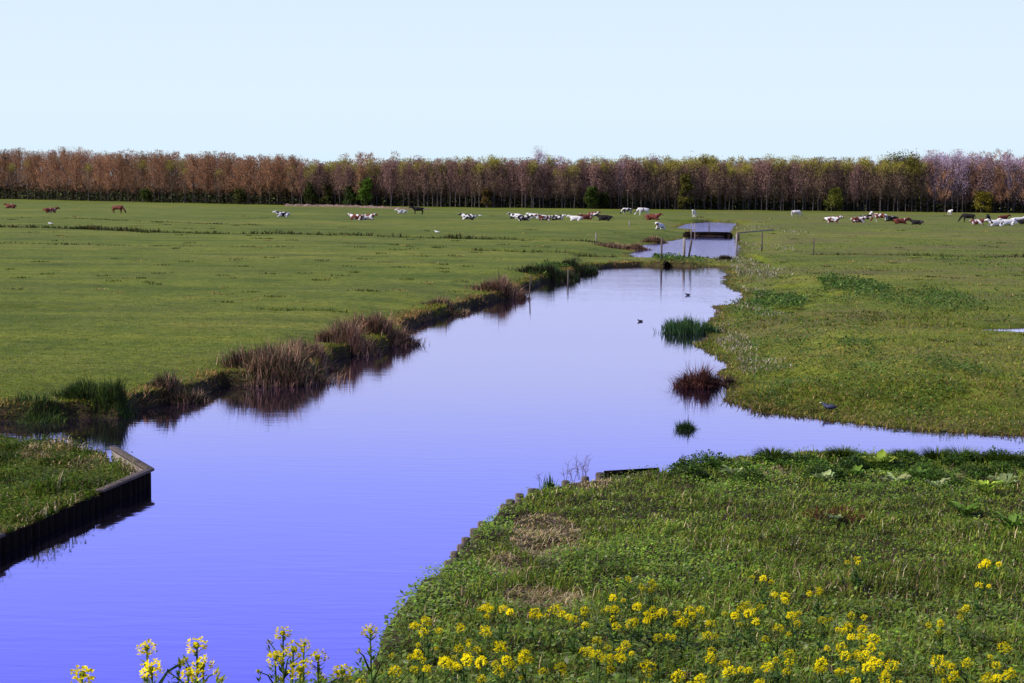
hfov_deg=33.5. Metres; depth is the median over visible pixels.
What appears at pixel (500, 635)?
rapeseed plant
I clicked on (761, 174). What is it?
slim tree
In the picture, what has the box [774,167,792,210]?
slim tree
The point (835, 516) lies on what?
dock plant
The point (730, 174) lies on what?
budding tree
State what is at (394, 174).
slim tree
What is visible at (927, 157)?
bare tree
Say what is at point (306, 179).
budding tree
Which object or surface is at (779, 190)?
slim tree
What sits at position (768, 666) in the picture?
rapeseed plant
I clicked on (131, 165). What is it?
russet tree
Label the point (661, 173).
slim tree
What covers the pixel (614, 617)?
rapeseed plant
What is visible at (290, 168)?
russet tree
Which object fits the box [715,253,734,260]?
rush clump
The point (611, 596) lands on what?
rapeseed plant
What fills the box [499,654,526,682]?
rapeseed plant
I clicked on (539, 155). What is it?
bare tree
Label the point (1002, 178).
slim tree
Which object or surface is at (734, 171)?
budding tree
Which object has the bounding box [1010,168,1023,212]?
russet tree
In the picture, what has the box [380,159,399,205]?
slim tree
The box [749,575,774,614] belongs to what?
rapeseed plant
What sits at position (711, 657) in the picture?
rapeseed plant
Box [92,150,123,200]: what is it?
russet tree
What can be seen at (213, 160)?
russet tree
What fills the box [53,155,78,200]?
russet tree
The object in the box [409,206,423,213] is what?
cow
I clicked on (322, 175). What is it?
slim tree
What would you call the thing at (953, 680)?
rapeseed plant
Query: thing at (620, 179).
bare tree
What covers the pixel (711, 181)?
budding tree
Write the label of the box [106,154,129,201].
russet tree
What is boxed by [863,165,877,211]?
budding tree
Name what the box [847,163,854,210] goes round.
slim tree
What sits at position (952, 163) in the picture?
bare tree
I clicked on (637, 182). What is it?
slim tree
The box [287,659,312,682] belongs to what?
rapeseed plant
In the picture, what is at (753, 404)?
grass
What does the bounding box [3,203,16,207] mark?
cow
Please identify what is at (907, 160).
olive tree
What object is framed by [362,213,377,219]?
cow
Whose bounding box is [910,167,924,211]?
budding tree
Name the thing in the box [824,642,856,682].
rapeseed plant
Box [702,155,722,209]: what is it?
budding tree
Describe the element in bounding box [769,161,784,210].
budding tree
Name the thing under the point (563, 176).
budding tree
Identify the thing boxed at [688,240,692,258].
fence post
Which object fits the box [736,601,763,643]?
rapeseed plant
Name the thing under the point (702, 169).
budding tree
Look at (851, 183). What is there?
slim tree
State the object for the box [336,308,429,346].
rush clump
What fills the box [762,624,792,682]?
rapeseed plant
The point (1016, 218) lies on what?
cow
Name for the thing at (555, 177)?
budding tree
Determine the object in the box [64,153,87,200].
russet tree
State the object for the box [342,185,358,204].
green tree
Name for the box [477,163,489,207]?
slim tree
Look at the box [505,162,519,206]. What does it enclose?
slim tree
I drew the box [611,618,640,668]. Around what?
rapeseed plant
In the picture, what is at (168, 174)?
russet tree
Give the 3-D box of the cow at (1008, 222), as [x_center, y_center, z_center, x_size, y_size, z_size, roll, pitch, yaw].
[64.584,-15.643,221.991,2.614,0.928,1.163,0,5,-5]
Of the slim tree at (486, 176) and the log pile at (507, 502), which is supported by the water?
the log pile at (507, 502)
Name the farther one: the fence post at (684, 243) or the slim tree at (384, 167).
the slim tree at (384, 167)
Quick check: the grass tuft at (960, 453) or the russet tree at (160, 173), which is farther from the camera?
the russet tree at (160, 173)
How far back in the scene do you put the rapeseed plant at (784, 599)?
14.80 m
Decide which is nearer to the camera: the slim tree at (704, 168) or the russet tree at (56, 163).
the slim tree at (704, 168)
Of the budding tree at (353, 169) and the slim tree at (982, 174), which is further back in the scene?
the budding tree at (353, 169)
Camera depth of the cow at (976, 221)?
223.21 m
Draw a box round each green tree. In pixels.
[300,181,318,204]
[319,182,333,204]
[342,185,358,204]
[355,177,373,205]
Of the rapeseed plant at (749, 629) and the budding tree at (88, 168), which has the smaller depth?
the rapeseed plant at (749, 629)
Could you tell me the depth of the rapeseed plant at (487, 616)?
14.18 m
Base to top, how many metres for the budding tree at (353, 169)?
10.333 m
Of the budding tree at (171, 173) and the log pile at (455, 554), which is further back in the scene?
the budding tree at (171, 173)
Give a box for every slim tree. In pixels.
[294,170,306,203]
[310,163,327,203]
[318,172,328,196]
[330,163,345,204]
[340,164,355,204]
[365,162,384,205]
[376,160,391,205]
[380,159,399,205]
[382,163,399,205]
[388,158,400,205]
[397,161,413,204]
[399,163,415,195]
[405,156,425,206]
[406,168,417,196]
[414,159,429,206]
[415,161,430,206]
[428,158,444,206]
[438,165,449,206]
[441,157,457,206]
[446,162,461,206]
[455,160,475,206]
[462,159,480,206]
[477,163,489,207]
[481,168,493,207]
[492,164,510,207]
[503,157,521,207]
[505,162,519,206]
[505,167,521,207]
[512,162,529,207]
[515,159,534,207]
[520,157,536,207]
[532,166,546,207]
[534,162,553,207]
[543,168,557,207]
[554,162,570,207]
[572,161,587,207]
[577,168,590,208]
[581,169,597,191]
[586,162,605,208]
[590,165,604,207]
[600,158,611,208]
[603,164,618,208]
[610,161,626,208]
[616,154,632,206]
[619,160,637,207]
[623,160,640,208]
[627,159,644,208]
[629,162,641,208]
[634,165,650,199]
[649,155,664,207]
[651,163,670,208]
[677,163,689,209]
[693,167,705,209]
[694,165,714,209]
[707,160,728,209]
[721,168,732,209]
[732,162,745,202]
[747,165,762,209]
[748,160,771,209]
[750,157,764,209]
[754,158,779,209]
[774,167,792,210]
[775,164,787,208]
[784,161,801,210]
[786,162,804,209]
[797,162,816,210]
[809,156,829,209]
[823,168,841,210]
[826,161,846,191]
[846,169,861,210]
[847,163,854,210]
[850,161,869,210]
[868,160,878,210]
[919,159,936,211]
[939,164,957,206]
[959,166,975,212]
[968,167,985,212]
[969,160,996,212]
[982,158,999,205]
[995,161,1007,212]
[1006,158,1023,212]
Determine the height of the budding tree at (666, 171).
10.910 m
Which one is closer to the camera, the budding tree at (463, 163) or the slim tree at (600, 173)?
the slim tree at (600, 173)
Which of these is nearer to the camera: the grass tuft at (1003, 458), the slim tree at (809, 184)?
the grass tuft at (1003, 458)
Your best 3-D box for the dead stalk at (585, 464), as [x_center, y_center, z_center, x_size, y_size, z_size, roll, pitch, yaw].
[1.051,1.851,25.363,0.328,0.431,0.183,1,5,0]
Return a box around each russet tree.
[0,149,16,188]
[0,154,15,198]
[5,147,27,186]
[18,154,40,199]
[23,151,47,189]
[24,152,50,199]
[33,158,53,199]
[42,152,66,199]
[46,156,67,188]
[49,146,78,199]
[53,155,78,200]
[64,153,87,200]
[67,146,92,197]
[81,156,104,199]
[86,158,112,200]
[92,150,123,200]
[95,154,117,190]
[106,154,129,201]
[110,154,128,197]
[114,154,138,201]
[122,161,140,197]
[126,151,152,190]
[140,154,165,202]
[140,155,163,190]
[147,150,178,202]
[157,156,181,202]
[180,153,203,202]
[184,155,201,191]
[192,151,223,201]
[193,158,216,203]
[200,150,225,203]
[216,153,237,203]
[217,158,239,203]
[222,161,248,202]
[228,159,248,188]
[234,157,258,199]
[241,157,263,203]
[251,167,272,204]
[254,156,274,204]
[255,156,284,204]
[266,153,287,204]
[268,161,288,202]
[275,156,305,204]
[278,154,302,192]
[289,166,306,203]
[350,163,367,198]
[923,161,948,211]
[935,168,956,211]
[953,159,975,200]
[955,163,982,211]
[967,157,992,212]
[984,166,1008,212]
[986,169,1007,212]
[992,170,1012,212]
[999,166,1023,206]
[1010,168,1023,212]
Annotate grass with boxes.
[0,215,1023,435]
[0,431,138,532]
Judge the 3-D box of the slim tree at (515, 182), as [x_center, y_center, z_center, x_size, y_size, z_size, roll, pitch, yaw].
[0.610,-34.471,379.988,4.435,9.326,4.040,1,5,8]
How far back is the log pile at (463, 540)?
20.55 m
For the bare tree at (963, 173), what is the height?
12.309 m
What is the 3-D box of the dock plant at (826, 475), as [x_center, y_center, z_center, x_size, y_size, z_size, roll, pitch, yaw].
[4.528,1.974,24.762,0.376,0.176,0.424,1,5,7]
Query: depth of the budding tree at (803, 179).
376.26 m
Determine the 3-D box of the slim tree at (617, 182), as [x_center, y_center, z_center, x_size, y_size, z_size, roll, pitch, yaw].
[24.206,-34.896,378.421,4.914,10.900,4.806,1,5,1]
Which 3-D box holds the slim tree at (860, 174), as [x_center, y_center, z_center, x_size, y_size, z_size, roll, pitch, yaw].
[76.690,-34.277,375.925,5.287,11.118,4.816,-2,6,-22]
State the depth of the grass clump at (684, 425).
32.25 m
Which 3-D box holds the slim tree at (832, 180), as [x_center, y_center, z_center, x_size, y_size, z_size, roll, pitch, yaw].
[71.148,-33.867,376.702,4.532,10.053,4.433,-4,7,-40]
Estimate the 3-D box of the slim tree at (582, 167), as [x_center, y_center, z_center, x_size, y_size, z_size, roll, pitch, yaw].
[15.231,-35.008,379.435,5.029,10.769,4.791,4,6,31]
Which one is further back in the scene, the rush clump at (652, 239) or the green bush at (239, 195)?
the green bush at (239, 195)
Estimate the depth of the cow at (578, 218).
224.38 m
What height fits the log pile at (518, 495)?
0.803 m
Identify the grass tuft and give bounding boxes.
[749,445,791,462]
[822,445,864,461]
[887,447,921,461]
[917,444,956,463]
[935,444,985,465]
[976,447,1023,467]
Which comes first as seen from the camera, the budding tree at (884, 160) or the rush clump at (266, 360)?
the rush clump at (266, 360)
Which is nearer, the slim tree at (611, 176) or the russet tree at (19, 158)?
the slim tree at (611, 176)
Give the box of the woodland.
[0,148,1023,212]
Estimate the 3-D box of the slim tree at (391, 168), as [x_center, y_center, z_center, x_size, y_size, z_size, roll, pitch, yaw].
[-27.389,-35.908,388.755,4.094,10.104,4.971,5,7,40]
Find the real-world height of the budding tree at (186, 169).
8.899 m
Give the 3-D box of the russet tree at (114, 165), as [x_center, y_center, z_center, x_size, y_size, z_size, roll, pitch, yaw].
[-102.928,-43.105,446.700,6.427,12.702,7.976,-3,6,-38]
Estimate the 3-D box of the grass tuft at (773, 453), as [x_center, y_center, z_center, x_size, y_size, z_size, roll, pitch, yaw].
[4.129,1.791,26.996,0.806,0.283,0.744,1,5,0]
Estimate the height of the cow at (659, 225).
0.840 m
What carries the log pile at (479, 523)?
on the ground at (214, 259)
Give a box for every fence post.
[661,237,662,260]
[683,238,685,258]
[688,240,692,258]
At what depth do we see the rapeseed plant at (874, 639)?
12.00 m
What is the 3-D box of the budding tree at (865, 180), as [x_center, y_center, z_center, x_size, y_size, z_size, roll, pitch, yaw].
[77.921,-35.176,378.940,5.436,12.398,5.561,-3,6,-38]
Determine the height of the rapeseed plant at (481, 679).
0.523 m
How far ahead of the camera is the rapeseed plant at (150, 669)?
5.11 m
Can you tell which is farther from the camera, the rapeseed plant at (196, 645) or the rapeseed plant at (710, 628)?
the rapeseed plant at (710, 628)
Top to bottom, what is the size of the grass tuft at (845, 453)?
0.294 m
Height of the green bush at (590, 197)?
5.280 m
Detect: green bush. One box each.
[139,188,152,201]
[234,188,246,203]
[583,186,599,208]
[597,192,610,208]
[823,187,844,210]
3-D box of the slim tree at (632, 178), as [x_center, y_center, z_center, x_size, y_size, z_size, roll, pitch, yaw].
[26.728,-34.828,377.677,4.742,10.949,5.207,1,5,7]
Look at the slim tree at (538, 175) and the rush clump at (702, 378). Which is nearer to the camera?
the rush clump at (702, 378)
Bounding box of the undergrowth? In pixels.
[0,174,1023,212]
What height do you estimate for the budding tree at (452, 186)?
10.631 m
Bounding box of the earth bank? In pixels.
[284,203,429,208]
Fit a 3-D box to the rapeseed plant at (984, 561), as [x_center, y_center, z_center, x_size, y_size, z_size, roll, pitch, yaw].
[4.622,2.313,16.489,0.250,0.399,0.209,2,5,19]
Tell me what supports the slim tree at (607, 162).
on the ground at (214, 259)
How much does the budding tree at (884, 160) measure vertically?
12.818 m
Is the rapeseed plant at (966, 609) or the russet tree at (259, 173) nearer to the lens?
the rapeseed plant at (966, 609)
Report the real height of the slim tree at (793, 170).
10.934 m
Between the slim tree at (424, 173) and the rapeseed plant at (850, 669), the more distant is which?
the slim tree at (424, 173)
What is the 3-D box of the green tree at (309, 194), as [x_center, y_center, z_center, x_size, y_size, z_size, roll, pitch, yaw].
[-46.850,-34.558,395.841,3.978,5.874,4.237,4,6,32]
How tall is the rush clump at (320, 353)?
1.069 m
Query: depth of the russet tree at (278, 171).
399.55 m
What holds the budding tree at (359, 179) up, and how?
on the ground at (214, 259)
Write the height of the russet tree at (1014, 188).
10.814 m
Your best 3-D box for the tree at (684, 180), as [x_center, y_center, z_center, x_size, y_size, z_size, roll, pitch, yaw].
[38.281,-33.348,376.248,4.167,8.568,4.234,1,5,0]
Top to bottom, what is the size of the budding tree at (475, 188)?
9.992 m
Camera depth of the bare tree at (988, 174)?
374.30 m
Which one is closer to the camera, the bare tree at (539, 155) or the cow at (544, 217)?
the cow at (544, 217)
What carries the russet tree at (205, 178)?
on the ground at (214, 259)
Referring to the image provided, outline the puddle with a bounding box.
[981,327,1023,331]
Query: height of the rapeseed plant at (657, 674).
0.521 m
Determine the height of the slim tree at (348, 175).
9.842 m
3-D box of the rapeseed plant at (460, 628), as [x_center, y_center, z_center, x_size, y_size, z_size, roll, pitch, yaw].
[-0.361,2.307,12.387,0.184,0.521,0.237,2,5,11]
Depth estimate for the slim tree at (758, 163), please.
379.15 m
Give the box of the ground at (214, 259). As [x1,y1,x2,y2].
[0,187,1023,682]
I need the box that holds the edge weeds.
[662,445,1023,490]
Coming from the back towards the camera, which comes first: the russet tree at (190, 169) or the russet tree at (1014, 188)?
the russet tree at (190, 169)
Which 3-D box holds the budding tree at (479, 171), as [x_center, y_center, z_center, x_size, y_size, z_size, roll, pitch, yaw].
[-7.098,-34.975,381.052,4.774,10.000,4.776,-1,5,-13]
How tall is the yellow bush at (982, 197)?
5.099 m
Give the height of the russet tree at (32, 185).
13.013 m
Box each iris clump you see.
[537,474,558,488]
[653,314,729,333]
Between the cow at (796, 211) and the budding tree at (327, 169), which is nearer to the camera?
the cow at (796, 211)
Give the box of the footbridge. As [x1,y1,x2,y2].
[683,223,732,237]
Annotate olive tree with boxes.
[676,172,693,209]
[692,154,717,208]
[709,182,733,208]
[882,148,929,211]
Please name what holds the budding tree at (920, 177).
on the ground at (214, 259)
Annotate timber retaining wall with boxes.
[0,533,5,554]
[1,496,100,553]
[95,468,153,508]
[109,446,152,474]
[604,468,658,477]
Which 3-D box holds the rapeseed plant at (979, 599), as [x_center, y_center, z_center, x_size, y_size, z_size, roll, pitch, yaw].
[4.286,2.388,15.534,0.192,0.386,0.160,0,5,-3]
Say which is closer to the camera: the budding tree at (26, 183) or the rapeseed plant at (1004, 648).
the rapeseed plant at (1004, 648)
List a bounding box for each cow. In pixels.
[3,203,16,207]
[44,207,59,212]
[112,205,125,212]
[272,211,289,216]
[347,213,364,219]
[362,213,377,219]
[395,209,406,213]
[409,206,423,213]
[458,213,476,219]
[507,212,521,218]
[515,214,533,220]
[534,214,551,219]
[551,214,566,219]
[566,215,582,220]
[577,214,593,219]
[587,211,600,215]
[594,214,612,220]
[620,208,631,213]
[634,208,648,214]
[644,213,662,219]
[655,222,664,229]
[791,210,802,215]
[824,216,843,222]
[850,216,869,222]
[870,213,887,221]
[886,216,898,220]
[892,217,910,223]
[907,219,923,224]
[958,214,975,221]
[969,218,986,224]
[984,219,1003,225]
[997,218,1015,224]
[998,214,1010,218]
[1010,217,1023,222]
[1016,219,1023,223]
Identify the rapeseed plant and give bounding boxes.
[70,665,95,682]
[136,638,185,682]
[139,658,164,682]
[164,636,220,682]
[180,667,196,682]
[190,654,226,682]
[256,626,306,682]
[266,650,284,682]
[282,640,303,682]
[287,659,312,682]
[297,638,327,682]
[306,648,345,682]
[331,663,365,682]
[354,623,395,682]
[389,665,418,682]
[407,648,430,682]
[410,615,434,664]
[415,627,442,682]
[438,657,462,682]
[443,643,471,682]
[447,654,473,682]
[449,622,471,681]
[466,625,496,682]
[475,655,498,682]
[476,602,494,649]
[487,605,513,645]
[490,640,507,682]
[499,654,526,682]
[508,649,533,682]
[525,608,548,654]
[538,661,567,682]
[542,604,566,648]
[565,614,588,658]
[576,606,591,647]
[579,636,611,682]
[589,649,615,682]
[597,653,621,682]
[600,594,625,631]
[600,605,622,643]
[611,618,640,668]
[615,576,634,615]
[615,640,635,682]
[626,602,650,643]
[638,579,656,612]
[640,587,659,625]
[640,605,664,645]
[640,660,655,682]
[650,607,681,649]
[650,633,676,682]
[670,669,686,682]
[673,616,699,660]
[678,606,704,650]
[687,673,706,682]
[697,631,719,682]
[703,620,718,660]
[703,652,729,682]
[722,611,744,655]
[722,665,752,682]
[735,608,759,651]
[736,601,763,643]
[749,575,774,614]
[754,661,788,682]
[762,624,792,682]
[771,591,791,629]
[772,649,795,682]
[779,610,802,654]
[806,586,826,627]
[812,616,833,661]
[812,656,828,682]
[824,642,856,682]
[834,651,865,682]
[835,621,864,678]
[841,611,867,652]
[844,650,882,682]
[845,556,863,594]
[847,625,868,682]
[850,661,889,682]
[855,642,883,682]
[859,633,881,682]
[878,671,901,682]
[880,659,899,682]
[925,619,947,663]
[930,655,958,682]
[934,668,960,682]
[942,657,974,682]
[954,605,973,648]
[971,582,990,620]
[977,559,1001,597]
[980,674,1002,682]
[985,667,1016,682]
[988,641,1012,682]
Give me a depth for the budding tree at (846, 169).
376.10 m
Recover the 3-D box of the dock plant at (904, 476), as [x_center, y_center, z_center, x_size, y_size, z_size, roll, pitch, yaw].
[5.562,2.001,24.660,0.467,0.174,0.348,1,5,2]
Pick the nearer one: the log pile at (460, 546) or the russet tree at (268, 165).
the log pile at (460, 546)
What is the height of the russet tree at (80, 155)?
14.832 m
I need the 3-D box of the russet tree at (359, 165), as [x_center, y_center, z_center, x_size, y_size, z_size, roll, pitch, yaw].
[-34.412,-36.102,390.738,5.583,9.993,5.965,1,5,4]
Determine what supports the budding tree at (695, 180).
on the ground at (214, 259)
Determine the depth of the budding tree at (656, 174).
377.51 m
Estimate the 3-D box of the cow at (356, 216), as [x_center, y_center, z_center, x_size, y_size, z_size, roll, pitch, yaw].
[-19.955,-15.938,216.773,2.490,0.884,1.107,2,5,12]
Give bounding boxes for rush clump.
[138,366,209,403]
[211,334,350,387]
[276,332,344,372]
[307,316,386,356]
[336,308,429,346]
[418,294,478,314]
[464,267,530,298]
[592,241,632,249]
[621,242,652,249]
[640,234,667,242]
[652,361,734,389]
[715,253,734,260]
[716,373,738,384]
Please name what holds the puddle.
on the ground at (214, 259)
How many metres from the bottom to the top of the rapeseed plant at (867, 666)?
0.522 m
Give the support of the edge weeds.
on the ground at (214, 259)
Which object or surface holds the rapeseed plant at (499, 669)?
on the ground at (214, 259)
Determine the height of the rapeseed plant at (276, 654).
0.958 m
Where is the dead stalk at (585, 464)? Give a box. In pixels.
[573,455,589,479]
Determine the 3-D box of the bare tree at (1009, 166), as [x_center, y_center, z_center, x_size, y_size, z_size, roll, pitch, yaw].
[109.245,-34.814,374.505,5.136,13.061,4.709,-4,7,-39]
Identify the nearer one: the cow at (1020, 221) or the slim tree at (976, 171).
the cow at (1020, 221)
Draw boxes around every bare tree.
[526,145,545,207]
[614,159,631,205]
[645,153,657,208]
[924,151,938,202]
[925,149,944,211]
[932,152,949,210]
[938,160,953,211]
[945,149,963,211]
[945,149,967,212]
[955,157,974,211]
[961,153,975,197]
[981,159,997,212]
[1000,154,1018,212]
[1007,156,1022,212]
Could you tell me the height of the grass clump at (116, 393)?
1.034 m
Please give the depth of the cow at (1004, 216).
245.42 m
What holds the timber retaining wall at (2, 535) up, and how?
on the ground at (214, 259)
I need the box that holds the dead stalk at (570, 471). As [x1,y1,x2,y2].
[559,460,581,482]
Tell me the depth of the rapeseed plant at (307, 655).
5.58 m
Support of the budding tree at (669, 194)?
on the ground at (214, 259)
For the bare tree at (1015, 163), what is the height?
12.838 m
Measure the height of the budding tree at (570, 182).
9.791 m
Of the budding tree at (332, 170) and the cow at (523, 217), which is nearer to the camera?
the cow at (523, 217)
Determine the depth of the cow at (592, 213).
270.31 m
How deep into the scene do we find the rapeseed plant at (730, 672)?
9.80 m
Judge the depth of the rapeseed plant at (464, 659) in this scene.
10.72 m
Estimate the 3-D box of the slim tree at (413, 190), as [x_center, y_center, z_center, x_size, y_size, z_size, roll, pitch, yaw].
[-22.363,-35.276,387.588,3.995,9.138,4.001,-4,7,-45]
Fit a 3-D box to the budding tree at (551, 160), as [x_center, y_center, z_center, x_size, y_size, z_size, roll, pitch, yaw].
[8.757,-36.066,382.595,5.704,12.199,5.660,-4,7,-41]
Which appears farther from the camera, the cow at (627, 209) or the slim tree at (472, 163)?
the slim tree at (472, 163)
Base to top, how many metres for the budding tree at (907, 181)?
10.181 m
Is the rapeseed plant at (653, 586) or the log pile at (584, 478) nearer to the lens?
the rapeseed plant at (653, 586)
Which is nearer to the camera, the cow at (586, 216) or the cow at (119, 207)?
the cow at (586, 216)
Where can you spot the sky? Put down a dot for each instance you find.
(324, 80)
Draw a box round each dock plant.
[701,457,730,469]
[718,465,746,475]
[742,463,764,468]
[810,469,834,482]
[823,512,842,520]
[846,465,864,475]
[861,448,897,464]
[879,472,910,483]
[905,466,931,476]
[924,477,950,487]
[947,501,981,516]
[966,477,1004,493]
[988,473,1019,485]
[991,511,1023,528]
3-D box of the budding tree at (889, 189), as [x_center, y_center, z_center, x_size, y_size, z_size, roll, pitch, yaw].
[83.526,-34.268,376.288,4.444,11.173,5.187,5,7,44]
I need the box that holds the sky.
[0,0,1023,194]
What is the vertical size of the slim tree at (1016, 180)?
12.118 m
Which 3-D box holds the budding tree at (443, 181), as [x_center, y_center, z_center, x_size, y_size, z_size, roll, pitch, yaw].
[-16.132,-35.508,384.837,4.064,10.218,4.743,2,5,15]
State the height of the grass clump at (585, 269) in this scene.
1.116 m
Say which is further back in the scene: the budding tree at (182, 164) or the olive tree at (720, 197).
the budding tree at (182, 164)
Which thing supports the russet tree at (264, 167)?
on the ground at (214, 259)
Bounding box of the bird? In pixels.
[820,402,836,412]
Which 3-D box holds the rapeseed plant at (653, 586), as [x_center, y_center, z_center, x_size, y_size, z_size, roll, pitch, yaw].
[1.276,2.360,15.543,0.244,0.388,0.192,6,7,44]
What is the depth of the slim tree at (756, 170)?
377.44 m
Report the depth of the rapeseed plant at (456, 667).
10.46 m
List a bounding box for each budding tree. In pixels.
[4,162,18,198]
[18,159,32,189]
[81,163,97,199]
[133,159,151,188]
[159,160,180,202]
[173,159,189,202]
[178,168,191,202]
[212,168,225,203]
[284,164,298,203]
[302,171,312,203]
[303,161,316,180]
[306,164,319,204]
[320,162,333,194]
[328,161,343,204]
[337,158,352,203]
[337,165,351,204]
[344,162,357,201]
[352,168,365,204]
[362,159,377,204]
[363,167,379,193]
[371,165,382,205]
[379,161,393,205]
[394,160,412,205]
[397,167,410,194]
[411,161,428,206]
[415,158,436,206]
[426,169,439,206]
[429,163,438,200]
[434,163,449,206]
[448,161,461,206]
[450,165,468,206]
[462,156,474,206]
[467,164,483,207]
[471,163,487,207]
[482,154,501,207]
[484,157,501,207]
[484,157,501,207]
[495,159,505,207]
[495,166,509,207]
[524,164,540,207]
[526,159,539,207]
[542,154,560,205]
[548,168,561,207]
[557,167,571,207]
[562,165,578,207]
[563,164,581,207]
[574,159,586,205]
[587,155,606,208]
[595,161,614,194]
[609,159,622,208]
[636,156,655,206]
[640,160,663,208]
[646,164,664,205]
[656,161,676,208]
[661,164,676,208]
[663,157,677,208]
[663,160,681,209]
[669,159,685,208]
[679,158,699,209]
[686,158,705,209]
[696,153,710,209]
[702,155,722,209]
[702,162,722,209]
[709,164,725,203]
[720,166,739,209]
[724,166,741,209]
[735,164,751,209]
[738,164,754,209]
[740,167,756,209]
[758,153,777,188]
[760,163,777,209]
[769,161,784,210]
[770,156,790,210]
[785,160,798,207]
[786,155,805,197]
[794,158,816,210]
[801,157,813,208]
[806,158,823,210]
[811,169,826,210]
[812,163,830,210]
[817,158,840,210]
[834,160,851,210]
[837,162,852,207]
[840,162,854,210]
[853,156,869,210]
[857,158,875,210]
[858,159,879,211]
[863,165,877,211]
[869,163,888,211]
[873,155,893,210]
[873,166,889,211]
[883,162,897,211]
[885,163,905,211]
[887,160,905,211]
[889,163,906,211]
[897,166,916,211]
[902,164,923,211]
[906,154,923,211]
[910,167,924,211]
[913,161,931,211]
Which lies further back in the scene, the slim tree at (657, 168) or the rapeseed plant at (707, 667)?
the slim tree at (657, 168)
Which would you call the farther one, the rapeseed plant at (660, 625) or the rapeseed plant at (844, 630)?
the rapeseed plant at (660, 625)
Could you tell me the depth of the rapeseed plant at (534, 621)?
13.94 m
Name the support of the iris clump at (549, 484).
on the ground at (214, 259)
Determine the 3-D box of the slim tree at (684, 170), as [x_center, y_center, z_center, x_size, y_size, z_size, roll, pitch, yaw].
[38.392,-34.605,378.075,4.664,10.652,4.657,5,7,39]
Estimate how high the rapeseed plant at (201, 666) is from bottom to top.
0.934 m
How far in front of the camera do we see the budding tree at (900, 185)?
376.07 m
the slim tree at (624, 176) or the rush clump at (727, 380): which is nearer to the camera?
the rush clump at (727, 380)
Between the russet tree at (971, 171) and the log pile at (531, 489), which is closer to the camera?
the log pile at (531, 489)
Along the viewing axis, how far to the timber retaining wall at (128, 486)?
24.56 m
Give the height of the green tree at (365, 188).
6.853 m
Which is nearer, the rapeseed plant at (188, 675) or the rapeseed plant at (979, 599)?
the rapeseed plant at (188, 675)
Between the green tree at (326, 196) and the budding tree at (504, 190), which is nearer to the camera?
the budding tree at (504, 190)
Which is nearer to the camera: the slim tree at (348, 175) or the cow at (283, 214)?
the cow at (283, 214)
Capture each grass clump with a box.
[3,390,73,424]
[51,371,139,417]
[505,261,583,281]
[555,256,608,273]
[672,416,699,430]
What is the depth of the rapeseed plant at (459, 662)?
11.21 m
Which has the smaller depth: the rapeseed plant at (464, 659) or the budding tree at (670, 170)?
the rapeseed plant at (464, 659)
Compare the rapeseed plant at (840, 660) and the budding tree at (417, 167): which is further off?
the budding tree at (417, 167)
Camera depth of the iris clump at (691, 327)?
54.15 m
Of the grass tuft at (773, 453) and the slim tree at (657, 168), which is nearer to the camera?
the grass tuft at (773, 453)
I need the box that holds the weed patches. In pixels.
[0,215,1023,426]
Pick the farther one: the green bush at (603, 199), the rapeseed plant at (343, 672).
the green bush at (603, 199)
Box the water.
[0,222,1023,682]
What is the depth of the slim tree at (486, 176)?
380.88 m
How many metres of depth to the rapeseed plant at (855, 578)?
17.00 m
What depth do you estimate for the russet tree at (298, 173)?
397.29 m
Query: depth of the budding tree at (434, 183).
387.60 m
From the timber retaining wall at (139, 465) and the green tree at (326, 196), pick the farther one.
the green tree at (326, 196)
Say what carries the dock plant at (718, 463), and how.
on the ground at (214, 259)
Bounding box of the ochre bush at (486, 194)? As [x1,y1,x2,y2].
[480,187,492,207]
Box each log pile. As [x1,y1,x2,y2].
[444,560,453,568]
[450,551,458,560]
[457,544,466,558]
[461,537,469,545]
[470,528,478,542]
[477,521,485,529]
[505,499,514,505]
[515,493,523,502]
[527,488,534,495]
[561,480,569,485]
[581,476,588,481]
[595,472,603,479]
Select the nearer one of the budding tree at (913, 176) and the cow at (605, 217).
the cow at (605, 217)
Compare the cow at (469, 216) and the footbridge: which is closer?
the footbridge
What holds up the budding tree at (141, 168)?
on the ground at (214, 259)
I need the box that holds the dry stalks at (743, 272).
[705,221,813,374]
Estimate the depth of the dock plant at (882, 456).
26.24 m
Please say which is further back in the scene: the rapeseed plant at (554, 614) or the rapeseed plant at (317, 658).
the rapeseed plant at (554, 614)
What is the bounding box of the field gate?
[735,229,773,255]
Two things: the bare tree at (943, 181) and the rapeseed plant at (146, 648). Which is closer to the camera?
the rapeseed plant at (146, 648)
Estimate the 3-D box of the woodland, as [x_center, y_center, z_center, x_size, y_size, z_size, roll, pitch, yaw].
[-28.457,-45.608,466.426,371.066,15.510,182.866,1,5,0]
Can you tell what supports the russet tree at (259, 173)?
on the ground at (214, 259)
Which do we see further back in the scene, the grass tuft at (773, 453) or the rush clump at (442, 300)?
the rush clump at (442, 300)
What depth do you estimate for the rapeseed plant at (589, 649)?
11.51 m
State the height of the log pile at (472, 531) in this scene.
0.844 m
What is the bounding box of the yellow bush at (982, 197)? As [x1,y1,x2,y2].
[971,190,993,212]
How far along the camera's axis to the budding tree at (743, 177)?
377.49 m
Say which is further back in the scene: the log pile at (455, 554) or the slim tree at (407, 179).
the slim tree at (407, 179)
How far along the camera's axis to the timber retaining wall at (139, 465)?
26.65 m
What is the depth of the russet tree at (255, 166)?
404.90 m
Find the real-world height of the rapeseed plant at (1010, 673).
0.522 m
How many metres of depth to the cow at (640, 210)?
281.20 m
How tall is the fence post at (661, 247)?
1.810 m
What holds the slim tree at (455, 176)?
on the ground at (214, 259)

